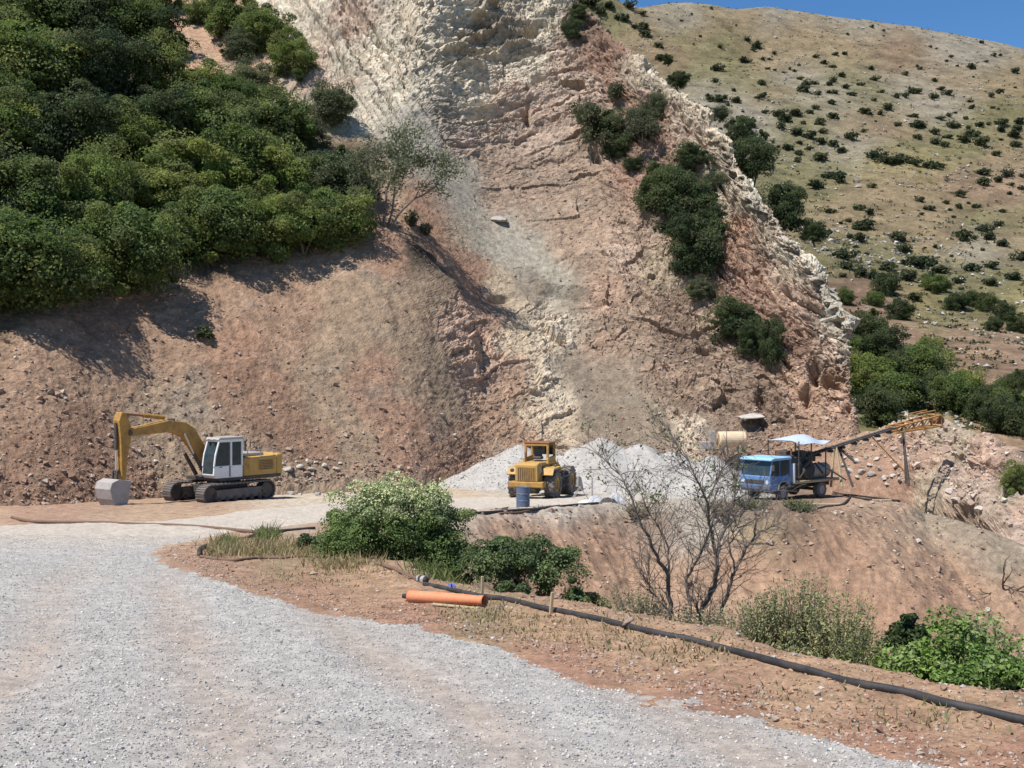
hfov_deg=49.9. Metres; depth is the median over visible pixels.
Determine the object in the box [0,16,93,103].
evergreen tree
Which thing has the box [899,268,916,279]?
hill bush
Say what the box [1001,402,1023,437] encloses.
evergreen tree
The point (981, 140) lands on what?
hill bush
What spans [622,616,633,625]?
boulder
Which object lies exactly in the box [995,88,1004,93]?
hill bush
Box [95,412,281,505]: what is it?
excavator
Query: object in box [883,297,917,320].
evergreen tree
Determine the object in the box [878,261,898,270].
hill bush
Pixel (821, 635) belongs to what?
wispy shrub
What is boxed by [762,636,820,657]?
wispy shrub
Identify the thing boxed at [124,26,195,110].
evergreen tree
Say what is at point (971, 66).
hill bush
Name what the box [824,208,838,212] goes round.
hill bush
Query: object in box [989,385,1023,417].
evergreen tree
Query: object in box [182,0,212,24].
evergreen tree
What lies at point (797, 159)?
hill bush
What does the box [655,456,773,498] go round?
gravel pile
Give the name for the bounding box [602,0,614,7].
hill bush
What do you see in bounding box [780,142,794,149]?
hill bush
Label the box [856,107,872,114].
hill bush
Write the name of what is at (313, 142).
evergreen tree
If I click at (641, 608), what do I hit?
wispy shrub
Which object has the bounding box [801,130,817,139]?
hill bush
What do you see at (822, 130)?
hill bush
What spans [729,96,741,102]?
hill bush
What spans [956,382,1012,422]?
evergreen tree
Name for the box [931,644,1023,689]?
leafy bush
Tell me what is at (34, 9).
evergreen tree
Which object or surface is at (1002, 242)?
hill bush
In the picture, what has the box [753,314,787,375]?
ridge tree
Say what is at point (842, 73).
hill bush
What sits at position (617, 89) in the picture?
sapling
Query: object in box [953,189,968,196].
hill bush
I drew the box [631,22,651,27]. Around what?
hill bush
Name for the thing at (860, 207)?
hill bush
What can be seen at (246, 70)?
evergreen tree
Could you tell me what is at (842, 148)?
hill bush
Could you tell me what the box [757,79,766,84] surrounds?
hill bush
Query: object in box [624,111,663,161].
sapling
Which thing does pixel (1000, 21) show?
sky
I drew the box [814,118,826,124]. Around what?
hill bush
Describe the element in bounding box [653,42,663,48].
hill bush
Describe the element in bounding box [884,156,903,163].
hill bush
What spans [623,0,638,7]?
hill bush
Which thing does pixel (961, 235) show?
hill bush
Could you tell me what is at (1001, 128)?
hill bush
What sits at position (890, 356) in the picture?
evergreen tree
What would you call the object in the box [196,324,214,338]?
bush
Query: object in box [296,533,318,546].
bush
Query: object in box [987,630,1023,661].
wispy shrub
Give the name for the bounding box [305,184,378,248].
evergreen tree
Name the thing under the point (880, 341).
evergreen tree
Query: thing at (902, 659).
leafy bush
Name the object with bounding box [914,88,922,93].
hill bush
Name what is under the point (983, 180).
hill bush
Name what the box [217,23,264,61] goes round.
evergreen tree
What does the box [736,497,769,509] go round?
wispy shrub
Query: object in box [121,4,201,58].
evergreen tree
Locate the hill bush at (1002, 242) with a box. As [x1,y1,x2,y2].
[993,238,1008,246]
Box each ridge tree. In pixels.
[559,13,584,42]
[567,2,589,19]
[572,98,602,123]
[577,103,628,144]
[602,131,634,159]
[618,95,662,144]
[620,156,644,171]
[632,161,682,220]
[635,163,725,233]
[640,160,664,174]
[644,84,669,119]
[662,53,675,67]
[662,209,734,283]
[663,139,717,174]
[665,70,691,91]
[678,201,729,245]
[681,274,721,302]
[696,164,729,193]
[696,294,763,344]
[712,102,733,122]
[723,115,758,147]
[732,129,780,187]
[732,320,764,360]
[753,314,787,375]
[754,180,813,241]
[799,220,826,247]
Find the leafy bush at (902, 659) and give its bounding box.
[870,634,962,681]
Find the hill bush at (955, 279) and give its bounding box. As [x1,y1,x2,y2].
[951,275,966,283]
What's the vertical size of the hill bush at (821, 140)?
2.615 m
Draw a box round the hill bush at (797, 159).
[793,157,801,161]
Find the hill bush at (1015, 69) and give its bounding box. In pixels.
[1010,67,1019,72]
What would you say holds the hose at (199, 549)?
on the ground at (832, 542)
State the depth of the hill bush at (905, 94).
366.65 m
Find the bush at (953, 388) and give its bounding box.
[923,370,977,413]
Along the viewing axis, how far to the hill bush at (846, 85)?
371.39 m
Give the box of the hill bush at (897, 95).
[891,92,900,97]
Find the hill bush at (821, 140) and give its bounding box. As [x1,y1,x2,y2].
[815,137,827,143]
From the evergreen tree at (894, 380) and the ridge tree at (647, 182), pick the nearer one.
the ridge tree at (647, 182)
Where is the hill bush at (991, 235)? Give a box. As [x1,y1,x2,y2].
[981,231,995,239]
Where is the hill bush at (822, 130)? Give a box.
[818,127,828,133]
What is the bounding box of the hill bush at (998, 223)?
[992,219,1003,225]
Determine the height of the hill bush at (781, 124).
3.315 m
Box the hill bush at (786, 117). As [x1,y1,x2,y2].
[777,113,792,122]
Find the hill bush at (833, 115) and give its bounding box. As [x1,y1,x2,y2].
[826,112,839,118]
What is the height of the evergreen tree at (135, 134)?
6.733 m
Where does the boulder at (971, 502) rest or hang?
on the rock bank
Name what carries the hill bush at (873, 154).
on the hill
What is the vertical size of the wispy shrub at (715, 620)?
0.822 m
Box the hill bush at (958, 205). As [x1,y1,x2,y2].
[954,203,962,208]
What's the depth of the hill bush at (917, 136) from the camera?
326.57 m
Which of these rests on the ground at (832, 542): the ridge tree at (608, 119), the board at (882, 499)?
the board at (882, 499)
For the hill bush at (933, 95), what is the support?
on the hill
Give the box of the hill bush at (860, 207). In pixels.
[852,203,866,210]
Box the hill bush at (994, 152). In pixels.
[991,150,1001,154]
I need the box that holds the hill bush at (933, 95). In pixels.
[928,91,939,97]
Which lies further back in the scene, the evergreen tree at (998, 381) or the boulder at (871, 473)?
the evergreen tree at (998, 381)
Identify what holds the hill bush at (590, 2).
on the hill
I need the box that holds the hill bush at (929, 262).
[912,253,941,267]
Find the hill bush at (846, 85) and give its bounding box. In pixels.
[841,83,850,88]
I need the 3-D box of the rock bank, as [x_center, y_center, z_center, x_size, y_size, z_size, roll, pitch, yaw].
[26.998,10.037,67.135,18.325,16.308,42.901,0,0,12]
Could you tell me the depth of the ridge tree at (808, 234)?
103.61 m
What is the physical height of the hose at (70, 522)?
0.677 m
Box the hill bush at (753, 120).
[744,116,756,126]
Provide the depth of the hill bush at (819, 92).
363.33 m
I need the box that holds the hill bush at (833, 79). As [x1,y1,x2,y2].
[829,75,837,81]
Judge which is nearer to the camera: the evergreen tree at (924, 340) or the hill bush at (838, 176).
the evergreen tree at (924, 340)
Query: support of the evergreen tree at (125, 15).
on the quarry hillside
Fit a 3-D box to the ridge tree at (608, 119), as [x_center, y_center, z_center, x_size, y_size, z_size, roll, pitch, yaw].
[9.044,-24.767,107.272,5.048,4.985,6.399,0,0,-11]
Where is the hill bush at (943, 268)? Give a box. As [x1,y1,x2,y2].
[926,265,952,273]
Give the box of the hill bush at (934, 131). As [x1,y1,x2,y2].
[927,126,940,134]
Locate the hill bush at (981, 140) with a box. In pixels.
[972,136,989,145]
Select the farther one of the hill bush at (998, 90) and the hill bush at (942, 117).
the hill bush at (998, 90)
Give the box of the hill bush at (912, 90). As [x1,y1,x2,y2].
[906,87,918,93]
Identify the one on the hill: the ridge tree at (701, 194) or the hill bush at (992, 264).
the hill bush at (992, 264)
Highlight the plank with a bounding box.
[431,603,478,608]
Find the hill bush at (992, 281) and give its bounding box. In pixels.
[981,277,999,285]
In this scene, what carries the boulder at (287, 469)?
on the quarry hillside
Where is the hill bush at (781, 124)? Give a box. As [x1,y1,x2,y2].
[776,119,785,128]
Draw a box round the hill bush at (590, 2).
[577,0,601,6]
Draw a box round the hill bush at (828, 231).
[815,228,836,236]
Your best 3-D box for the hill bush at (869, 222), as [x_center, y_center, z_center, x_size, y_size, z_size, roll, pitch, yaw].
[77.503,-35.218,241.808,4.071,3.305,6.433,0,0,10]
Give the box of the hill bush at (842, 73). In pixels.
[836,71,846,76]
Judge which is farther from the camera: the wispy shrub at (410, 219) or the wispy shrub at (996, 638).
the wispy shrub at (410, 219)
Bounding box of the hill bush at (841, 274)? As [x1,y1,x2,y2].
[839,272,846,276]
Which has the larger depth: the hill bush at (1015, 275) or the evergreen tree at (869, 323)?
the hill bush at (1015, 275)
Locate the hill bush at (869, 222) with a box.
[856,215,875,228]
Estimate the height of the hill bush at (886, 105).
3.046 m
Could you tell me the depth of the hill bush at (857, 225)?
239.53 m
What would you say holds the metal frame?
on the ground at (832, 542)
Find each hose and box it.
[10,516,255,532]
[197,527,315,555]
[477,502,598,513]
[499,505,556,513]
[793,496,850,512]
[832,491,899,501]
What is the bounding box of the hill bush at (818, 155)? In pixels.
[812,152,827,160]
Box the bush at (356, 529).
[300,470,493,584]
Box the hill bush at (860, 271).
[849,264,867,276]
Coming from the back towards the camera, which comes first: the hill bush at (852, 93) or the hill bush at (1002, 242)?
the hill bush at (852, 93)
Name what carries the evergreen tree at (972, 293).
on the hill
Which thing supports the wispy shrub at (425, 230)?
on the quarry hillside
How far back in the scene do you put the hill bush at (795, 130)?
320.29 m
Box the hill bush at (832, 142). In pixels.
[827,139,838,146]
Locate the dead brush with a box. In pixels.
[972,552,1023,600]
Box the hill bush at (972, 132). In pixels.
[962,128,981,136]
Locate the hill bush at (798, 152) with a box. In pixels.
[793,150,803,154]
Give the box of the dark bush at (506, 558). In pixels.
[455,532,610,608]
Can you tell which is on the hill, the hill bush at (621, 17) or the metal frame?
the hill bush at (621, 17)
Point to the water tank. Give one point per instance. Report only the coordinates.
(734, 438)
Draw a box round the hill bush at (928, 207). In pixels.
[923,205,938,210]
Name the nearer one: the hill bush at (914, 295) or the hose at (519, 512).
the hose at (519, 512)
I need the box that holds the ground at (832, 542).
[0,488,1023,767]
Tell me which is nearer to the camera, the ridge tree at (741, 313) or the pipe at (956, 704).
the pipe at (956, 704)
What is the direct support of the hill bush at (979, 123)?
on the hill
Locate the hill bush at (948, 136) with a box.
[941,134,953,138]
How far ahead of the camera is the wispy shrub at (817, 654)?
10.99 m
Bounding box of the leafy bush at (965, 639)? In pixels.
[917,604,1023,684]
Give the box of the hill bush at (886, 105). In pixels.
[882,102,893,109]
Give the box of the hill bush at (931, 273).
[915,267,936,283]
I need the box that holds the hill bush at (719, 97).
[706,94,732,101]
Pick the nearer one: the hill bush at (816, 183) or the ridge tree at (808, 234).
the ridge tree at (808, 234)
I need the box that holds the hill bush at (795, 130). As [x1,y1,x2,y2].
[789,127,804,134]
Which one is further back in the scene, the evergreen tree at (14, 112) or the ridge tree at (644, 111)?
the ridge tree at (644, 111)
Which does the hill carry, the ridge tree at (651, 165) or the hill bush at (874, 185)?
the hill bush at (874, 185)
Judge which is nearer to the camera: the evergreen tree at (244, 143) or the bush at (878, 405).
the evergreen tree at (244, 143)
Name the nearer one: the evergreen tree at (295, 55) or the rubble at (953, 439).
the rubble at (953, 439)
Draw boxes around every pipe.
[199,555,415,579]
[402,590,487,606]
[422,582,1023,724]
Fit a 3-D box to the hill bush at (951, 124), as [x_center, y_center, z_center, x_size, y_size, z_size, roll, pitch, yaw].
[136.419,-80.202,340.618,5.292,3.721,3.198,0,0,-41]
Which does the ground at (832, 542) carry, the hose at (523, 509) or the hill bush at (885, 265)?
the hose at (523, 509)
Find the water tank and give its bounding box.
[699,431,746,451]
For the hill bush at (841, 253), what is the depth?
214.69 m
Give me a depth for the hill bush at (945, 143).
318.31 m
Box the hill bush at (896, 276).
[873,268,900,286]
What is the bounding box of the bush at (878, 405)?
[853,381,910,425]
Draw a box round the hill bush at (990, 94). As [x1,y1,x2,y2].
[988,91,994,96]
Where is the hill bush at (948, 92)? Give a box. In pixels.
[939,89,953,95]
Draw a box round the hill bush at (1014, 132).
[1007,129,1021,137]
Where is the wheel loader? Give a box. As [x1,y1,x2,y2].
[507,441,583,497]
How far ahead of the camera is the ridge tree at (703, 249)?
90.05 m
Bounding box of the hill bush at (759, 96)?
[754,94,762,98]
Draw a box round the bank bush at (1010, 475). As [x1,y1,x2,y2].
[998,459,1023,497]
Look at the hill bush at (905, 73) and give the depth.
398.93 m
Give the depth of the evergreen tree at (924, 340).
145.88 m
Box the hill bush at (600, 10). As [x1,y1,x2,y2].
[595,3,606,14]
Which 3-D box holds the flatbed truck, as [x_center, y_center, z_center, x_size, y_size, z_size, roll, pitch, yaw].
[14.192,4.166,55.848,5.885,3.205,2.220,0,0,-40]
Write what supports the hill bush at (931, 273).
on the hill
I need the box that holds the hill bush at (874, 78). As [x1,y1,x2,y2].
[869,75,881,79]
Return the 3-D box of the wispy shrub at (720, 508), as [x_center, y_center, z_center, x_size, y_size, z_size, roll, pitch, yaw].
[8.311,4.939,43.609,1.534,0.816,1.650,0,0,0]
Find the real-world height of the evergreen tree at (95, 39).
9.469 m
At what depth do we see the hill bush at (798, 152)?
306.02 m
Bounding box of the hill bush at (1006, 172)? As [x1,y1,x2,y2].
[1000,167,1014,175]
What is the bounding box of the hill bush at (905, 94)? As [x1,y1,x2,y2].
[901,90,909,97]
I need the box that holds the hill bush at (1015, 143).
[1009,140,1022,146]
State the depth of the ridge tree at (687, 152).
100.19 m
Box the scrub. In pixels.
[591,0,1023,435]
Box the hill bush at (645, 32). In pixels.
[638,29,650,36]
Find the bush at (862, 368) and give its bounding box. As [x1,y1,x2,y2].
[848,349,896,399]
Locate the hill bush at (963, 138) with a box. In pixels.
[956,135,972,141]
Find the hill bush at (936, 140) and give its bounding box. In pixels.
[929,136,942,143]
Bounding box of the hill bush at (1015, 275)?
[1003,271,1022,280]
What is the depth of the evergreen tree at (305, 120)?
90.14 m
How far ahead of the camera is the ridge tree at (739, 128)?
113.30 m
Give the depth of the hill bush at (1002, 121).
342.02 m
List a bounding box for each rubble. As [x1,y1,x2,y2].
[0,0,860,505]
[453,500,1022,653]
[604,2,1023,429]
[841,416,1023,535]
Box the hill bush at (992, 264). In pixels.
[982,260,999,267]
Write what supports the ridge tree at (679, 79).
on the quarry hillside
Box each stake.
[481,576,483,593]
[549,592,553,613]
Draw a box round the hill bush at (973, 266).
[961,261,984,271]
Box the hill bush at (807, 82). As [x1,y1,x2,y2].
[801,78,813,84]
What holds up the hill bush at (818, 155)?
on the hill
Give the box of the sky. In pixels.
[619,0,1023,48]
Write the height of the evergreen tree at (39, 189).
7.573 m
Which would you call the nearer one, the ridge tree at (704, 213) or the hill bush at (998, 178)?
the ridge tree at (704, 213)
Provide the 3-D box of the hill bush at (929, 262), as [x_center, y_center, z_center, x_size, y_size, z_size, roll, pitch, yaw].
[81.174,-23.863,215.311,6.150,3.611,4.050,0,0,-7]
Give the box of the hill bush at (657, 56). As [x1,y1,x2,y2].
[655,54,662,58]
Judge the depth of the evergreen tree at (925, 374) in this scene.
121.02 m
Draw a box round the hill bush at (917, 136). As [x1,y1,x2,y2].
[912,134,922,139]
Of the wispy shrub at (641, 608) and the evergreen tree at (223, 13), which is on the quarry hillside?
the evergreen tree at (223, 13)
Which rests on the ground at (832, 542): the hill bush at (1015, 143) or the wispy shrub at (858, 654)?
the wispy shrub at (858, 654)
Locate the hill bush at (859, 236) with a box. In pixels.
[851,232,868,241]
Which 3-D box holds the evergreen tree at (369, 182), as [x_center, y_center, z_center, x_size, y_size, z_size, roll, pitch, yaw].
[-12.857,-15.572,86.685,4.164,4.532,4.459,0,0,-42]
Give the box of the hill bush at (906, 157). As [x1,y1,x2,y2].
[891,151,912,161]
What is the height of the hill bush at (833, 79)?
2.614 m
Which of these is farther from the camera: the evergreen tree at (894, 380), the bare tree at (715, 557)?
the evergreen tree at (894, 380)
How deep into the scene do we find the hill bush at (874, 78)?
385.93 m
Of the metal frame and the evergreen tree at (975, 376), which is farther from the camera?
the evergreen tree at (975, 376)
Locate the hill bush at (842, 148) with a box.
[834,146,847,151]
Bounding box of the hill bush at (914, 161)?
[906,156,923,165]
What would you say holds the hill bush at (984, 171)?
on the hill
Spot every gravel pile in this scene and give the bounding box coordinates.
[439,445,559,489]
[541,438,694,493]
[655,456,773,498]
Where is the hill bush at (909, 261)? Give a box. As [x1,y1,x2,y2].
[900,254,926,266]
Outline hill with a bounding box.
[577,0,1023,449]
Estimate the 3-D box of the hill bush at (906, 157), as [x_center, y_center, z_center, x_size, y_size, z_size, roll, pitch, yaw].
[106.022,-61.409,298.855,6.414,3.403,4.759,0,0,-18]
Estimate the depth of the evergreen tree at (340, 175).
83.71 m
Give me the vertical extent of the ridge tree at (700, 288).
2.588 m
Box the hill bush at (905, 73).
[901,70,909,75]
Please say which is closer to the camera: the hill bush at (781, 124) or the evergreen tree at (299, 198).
the evergreen tree at (299, 198)
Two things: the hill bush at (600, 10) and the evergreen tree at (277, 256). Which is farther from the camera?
the hill bush at (600, 10)
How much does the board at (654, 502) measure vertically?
0.090 m
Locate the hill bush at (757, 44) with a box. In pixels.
[751,40,763,47]
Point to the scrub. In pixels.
(973, 342)
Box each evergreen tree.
[0,0,78,38]
[0,3,37,69]
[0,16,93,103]
[0,56,32,146]
[0,78,90,156]
[0,138,110,235]
[0,142,24,211]
[0,200,25,314]
[0,207,104,313]
[11,86,123,166]
[22,22,128,106]
[24,227,121,308]
[37,0,131,45]
[59,132,142,234]
[70,199,191,295]
[77,94,181,167]
[86,34,167,104]
[93,0,174,43]
[105,86,200,157]
[105,152,215,215]
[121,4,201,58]
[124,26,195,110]
[134,126,251,200]
[141,201,220,271]
[146,78,255,140]
[156,0,185,14]
[159,58,243,94]
[160,184,279,262]
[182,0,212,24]
[187,104,288,196]
[193,83,302,146]
[196,0,258,37]
[210,73,265,100]
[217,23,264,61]
[217,53,287,97]
[225,183,309,264]
[228,2,303,58]
[240,135,328,202]
[250,83,317,155]
[259,182,349,253]
[265,29,319,81]
[279,144,369,206]
[298,115,339,152]
[303,79,358,128]
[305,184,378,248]
[337,161,375,204]
[848,333,868,353]
[852,308,889,338]
[852,369,933,411]
[857,323,910,361]
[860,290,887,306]
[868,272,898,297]
[881,345,929,383]
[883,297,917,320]
[897,340,958,381]
[897,376,946,411]
[916,336,944,351]
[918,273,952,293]
[923,368,960,389]
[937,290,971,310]
[953,366,990,396]
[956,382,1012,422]
[961,289,978,305]
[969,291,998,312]
[980,316,1004,331]
[989,300,1017,320]
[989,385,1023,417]
[990,379,1014,393]
[995,368,1023,393]
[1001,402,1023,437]
[1002,310,1023,333]
[1017,373,1023,391]
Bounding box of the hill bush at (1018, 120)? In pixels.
[1013,117,1023,123]
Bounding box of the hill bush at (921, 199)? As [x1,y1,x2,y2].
[915,195,925,201]
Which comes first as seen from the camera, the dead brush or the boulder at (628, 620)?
the boulder at (628, 620)
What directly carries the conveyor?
on the ground at (832, 542)
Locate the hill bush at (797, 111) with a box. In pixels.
[786,108,802,115]
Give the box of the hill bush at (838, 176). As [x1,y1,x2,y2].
[830,167,846,182]
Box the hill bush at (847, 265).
[839,258,854,269]
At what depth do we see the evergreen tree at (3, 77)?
78.47 m
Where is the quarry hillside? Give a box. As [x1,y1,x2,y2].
[0,0,859,505]
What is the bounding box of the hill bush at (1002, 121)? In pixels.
[993,117,1009,125]
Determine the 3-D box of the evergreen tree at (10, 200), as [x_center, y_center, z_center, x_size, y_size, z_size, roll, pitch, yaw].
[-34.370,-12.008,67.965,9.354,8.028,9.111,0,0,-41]
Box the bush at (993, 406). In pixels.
[976,392,1023,435]
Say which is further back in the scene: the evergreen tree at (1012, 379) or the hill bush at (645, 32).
the hill bush at (645, 32)
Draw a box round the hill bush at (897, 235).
[889,230,906,241]
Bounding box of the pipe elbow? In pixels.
[415,574,428,582]
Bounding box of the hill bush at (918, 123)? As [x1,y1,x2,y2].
[908,119,923,127]
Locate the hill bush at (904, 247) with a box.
[895,242,912,251]
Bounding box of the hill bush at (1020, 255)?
[1008,249,1023,259]
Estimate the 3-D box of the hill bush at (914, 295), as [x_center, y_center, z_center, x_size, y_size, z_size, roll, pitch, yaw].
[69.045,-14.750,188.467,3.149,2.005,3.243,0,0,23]
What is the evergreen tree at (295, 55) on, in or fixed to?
on the quarry hillside
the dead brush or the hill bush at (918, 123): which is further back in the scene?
the hill bush at (918, 123)
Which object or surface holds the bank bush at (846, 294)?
on the hill
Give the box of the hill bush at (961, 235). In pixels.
[951,226,973,240]
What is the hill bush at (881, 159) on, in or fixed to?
on the hill
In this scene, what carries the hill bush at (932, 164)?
on the hill
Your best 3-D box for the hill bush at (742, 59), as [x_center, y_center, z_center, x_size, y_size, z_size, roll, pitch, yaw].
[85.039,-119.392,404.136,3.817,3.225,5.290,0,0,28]
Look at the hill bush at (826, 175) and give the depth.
283.35 m
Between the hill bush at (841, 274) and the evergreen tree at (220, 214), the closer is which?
the evergreen tree at (220, 214)
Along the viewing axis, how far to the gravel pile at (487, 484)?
65.25 m
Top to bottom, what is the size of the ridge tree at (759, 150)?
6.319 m
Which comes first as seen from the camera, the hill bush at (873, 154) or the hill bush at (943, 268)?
the hill bush at (943, 268)
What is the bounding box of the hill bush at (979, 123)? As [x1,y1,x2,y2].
[971,120,984,125]
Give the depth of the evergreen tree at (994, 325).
165.81 m
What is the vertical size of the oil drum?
0.900 m
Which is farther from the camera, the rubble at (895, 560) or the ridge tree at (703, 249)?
the ridge tree at (703, 249)
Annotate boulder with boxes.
[283,466,292,471]
[296,464,304,468]
[489,216,507,221]
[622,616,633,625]
[738,413,764,418]
[857,469,865,474]
[867,471,875,476]
[945,488,952,493]
[957,491,965,497]
[967,499,974,505]
[974,505,982,510]
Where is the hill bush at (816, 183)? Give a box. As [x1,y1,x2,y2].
[806,177,826,188]
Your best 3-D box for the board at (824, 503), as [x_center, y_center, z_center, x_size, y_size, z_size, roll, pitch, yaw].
[13.193,5.284,48.376,2.400,0.090,0.160,0,0,6]
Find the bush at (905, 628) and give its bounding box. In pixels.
[879,613,932,650]
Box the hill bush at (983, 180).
[975,176,991,185]
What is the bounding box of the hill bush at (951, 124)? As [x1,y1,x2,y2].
[946,119,959,127]
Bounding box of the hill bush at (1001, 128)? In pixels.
[997,125,1007,131]
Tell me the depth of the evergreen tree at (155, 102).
86.45 m
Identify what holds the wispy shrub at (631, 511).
on the ground at (832, 542)
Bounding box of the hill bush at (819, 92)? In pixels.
[813,90,821,94]
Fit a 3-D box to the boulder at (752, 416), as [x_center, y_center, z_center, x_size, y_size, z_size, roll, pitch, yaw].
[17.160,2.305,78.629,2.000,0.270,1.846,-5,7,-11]
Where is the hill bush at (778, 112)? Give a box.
[770,108,785,115]
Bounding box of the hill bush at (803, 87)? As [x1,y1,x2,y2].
[796,84,810,91]
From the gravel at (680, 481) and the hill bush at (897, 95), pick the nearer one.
the gravel at (680, 481)
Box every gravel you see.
[441,438,775,498]
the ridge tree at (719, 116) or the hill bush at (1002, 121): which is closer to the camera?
the ridge tree at (719, 116)
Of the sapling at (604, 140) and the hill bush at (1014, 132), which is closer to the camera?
the sapling at (604, 140)
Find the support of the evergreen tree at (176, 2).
on the quarry hillside
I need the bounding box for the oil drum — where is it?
[516,486,529,506]
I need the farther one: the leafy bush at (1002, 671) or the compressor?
the compressor
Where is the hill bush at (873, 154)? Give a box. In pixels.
[866,147,888,159]
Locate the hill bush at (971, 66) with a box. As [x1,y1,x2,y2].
[966,62,977,69]
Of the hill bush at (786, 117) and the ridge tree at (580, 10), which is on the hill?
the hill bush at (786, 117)
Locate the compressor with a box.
[775,449,830,479]
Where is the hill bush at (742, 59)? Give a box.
[738,55,749,62]
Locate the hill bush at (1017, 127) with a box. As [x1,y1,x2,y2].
[1011,124,1022,130]
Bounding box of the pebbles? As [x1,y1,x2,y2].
[156,544,1023,767]
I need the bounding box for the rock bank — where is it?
[810,416,1023,544]
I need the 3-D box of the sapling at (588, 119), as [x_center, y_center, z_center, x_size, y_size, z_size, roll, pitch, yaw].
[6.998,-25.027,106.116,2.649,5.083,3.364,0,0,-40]
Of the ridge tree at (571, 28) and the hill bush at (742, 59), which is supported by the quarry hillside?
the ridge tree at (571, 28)
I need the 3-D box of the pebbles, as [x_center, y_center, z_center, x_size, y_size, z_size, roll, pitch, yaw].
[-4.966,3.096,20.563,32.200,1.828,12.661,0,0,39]
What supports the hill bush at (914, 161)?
on the hill
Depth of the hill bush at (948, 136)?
328.13 m
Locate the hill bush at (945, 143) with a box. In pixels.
[940,140,951,146]
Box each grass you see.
[190,530,395,573]
[210,517,475,584]
[229,563,1023,732]
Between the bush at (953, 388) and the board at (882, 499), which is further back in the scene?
the bush at (953, 388)
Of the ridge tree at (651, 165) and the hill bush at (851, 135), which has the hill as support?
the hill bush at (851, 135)
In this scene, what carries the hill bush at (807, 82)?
on the hill
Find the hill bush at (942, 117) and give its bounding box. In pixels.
[934,115,946,119]
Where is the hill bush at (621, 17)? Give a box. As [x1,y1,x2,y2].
[613,13,630,20]
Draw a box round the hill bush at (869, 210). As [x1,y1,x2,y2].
[865,208,876,213]
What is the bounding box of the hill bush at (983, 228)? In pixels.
[974,222,997,231]
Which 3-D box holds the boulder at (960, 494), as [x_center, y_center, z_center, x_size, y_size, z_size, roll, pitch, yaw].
[23.120,5.680,56.539,0.382,0.371,0.531,0,0,-19]
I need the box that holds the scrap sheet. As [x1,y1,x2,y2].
[578,493,626,503]
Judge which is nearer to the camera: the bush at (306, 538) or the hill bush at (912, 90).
the bush at (306, 538)
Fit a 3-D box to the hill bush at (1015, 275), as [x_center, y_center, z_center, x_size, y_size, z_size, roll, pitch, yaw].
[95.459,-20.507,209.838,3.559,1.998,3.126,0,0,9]
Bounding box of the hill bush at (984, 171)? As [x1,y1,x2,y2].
[972,167,993,174]
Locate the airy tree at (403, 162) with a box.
[307,115,475,228]
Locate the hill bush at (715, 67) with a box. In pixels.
[710,62,725,70]
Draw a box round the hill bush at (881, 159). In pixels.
[872,155,894,163]
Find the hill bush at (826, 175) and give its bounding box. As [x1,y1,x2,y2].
[820,171,835,178]
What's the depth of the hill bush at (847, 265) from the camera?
204.62 m
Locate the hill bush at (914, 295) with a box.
[905,292,923,301]
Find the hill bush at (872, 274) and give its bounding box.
[863,267,879,279]
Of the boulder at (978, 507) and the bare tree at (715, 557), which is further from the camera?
the boulder at (978, 507)
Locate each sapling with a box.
[566,99,598,150]
[577,125,615,165]
[606,80,626,108]
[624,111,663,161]
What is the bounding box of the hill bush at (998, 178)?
[991,174,1002,181]
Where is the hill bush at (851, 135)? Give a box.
[843,129,860,140]
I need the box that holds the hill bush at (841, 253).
[831,245,860,258]
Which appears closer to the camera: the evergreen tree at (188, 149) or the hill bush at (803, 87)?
the evergreen tree at (188, 149)
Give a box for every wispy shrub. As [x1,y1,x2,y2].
[360,157,390,205]
[403,209,418,226]
[420,223,433,236]
[594,583,676,618]
[619,502,653,518]
[651,603,727,625]
[684,602,761,635]
[705,499,739,518]
[721,586,808,648]
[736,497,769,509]
[759,571,839,655]
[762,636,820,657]
[781,497,821,511]
[791,584,878,659]
[813,648,869,664]
[825,627,901,669]
[954,608,1018,661]
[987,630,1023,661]
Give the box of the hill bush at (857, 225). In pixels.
[851,221,869,229]
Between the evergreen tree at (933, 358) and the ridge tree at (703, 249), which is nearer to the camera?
the ridge tree at (703, 249)
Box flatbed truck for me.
[740,434,838,499]
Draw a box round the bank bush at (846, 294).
[837,285,856,305]
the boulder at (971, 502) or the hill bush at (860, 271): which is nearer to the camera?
the boulder at (971, 502)
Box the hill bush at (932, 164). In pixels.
[921,159,942,168]
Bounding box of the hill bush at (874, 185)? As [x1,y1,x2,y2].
[866,182,878,187]
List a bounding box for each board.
[634,501,666,503]
[784,503,839,504]
[872,499,891,500]
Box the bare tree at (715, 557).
[534,387,813,629]
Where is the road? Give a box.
[0,495,946,767]
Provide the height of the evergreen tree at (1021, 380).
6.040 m
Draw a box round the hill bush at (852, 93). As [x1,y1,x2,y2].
[846,90,856,95]
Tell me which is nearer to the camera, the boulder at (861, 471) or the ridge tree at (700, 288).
the boulder at (861, 471)
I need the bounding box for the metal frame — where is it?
[572,477,592,498]
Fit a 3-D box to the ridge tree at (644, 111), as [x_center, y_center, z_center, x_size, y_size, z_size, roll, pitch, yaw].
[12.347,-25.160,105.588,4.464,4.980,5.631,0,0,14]
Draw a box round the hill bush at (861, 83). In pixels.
[856,82,867,85]
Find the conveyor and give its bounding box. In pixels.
[806,410,944,486]
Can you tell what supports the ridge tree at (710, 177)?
on the quarry hillside

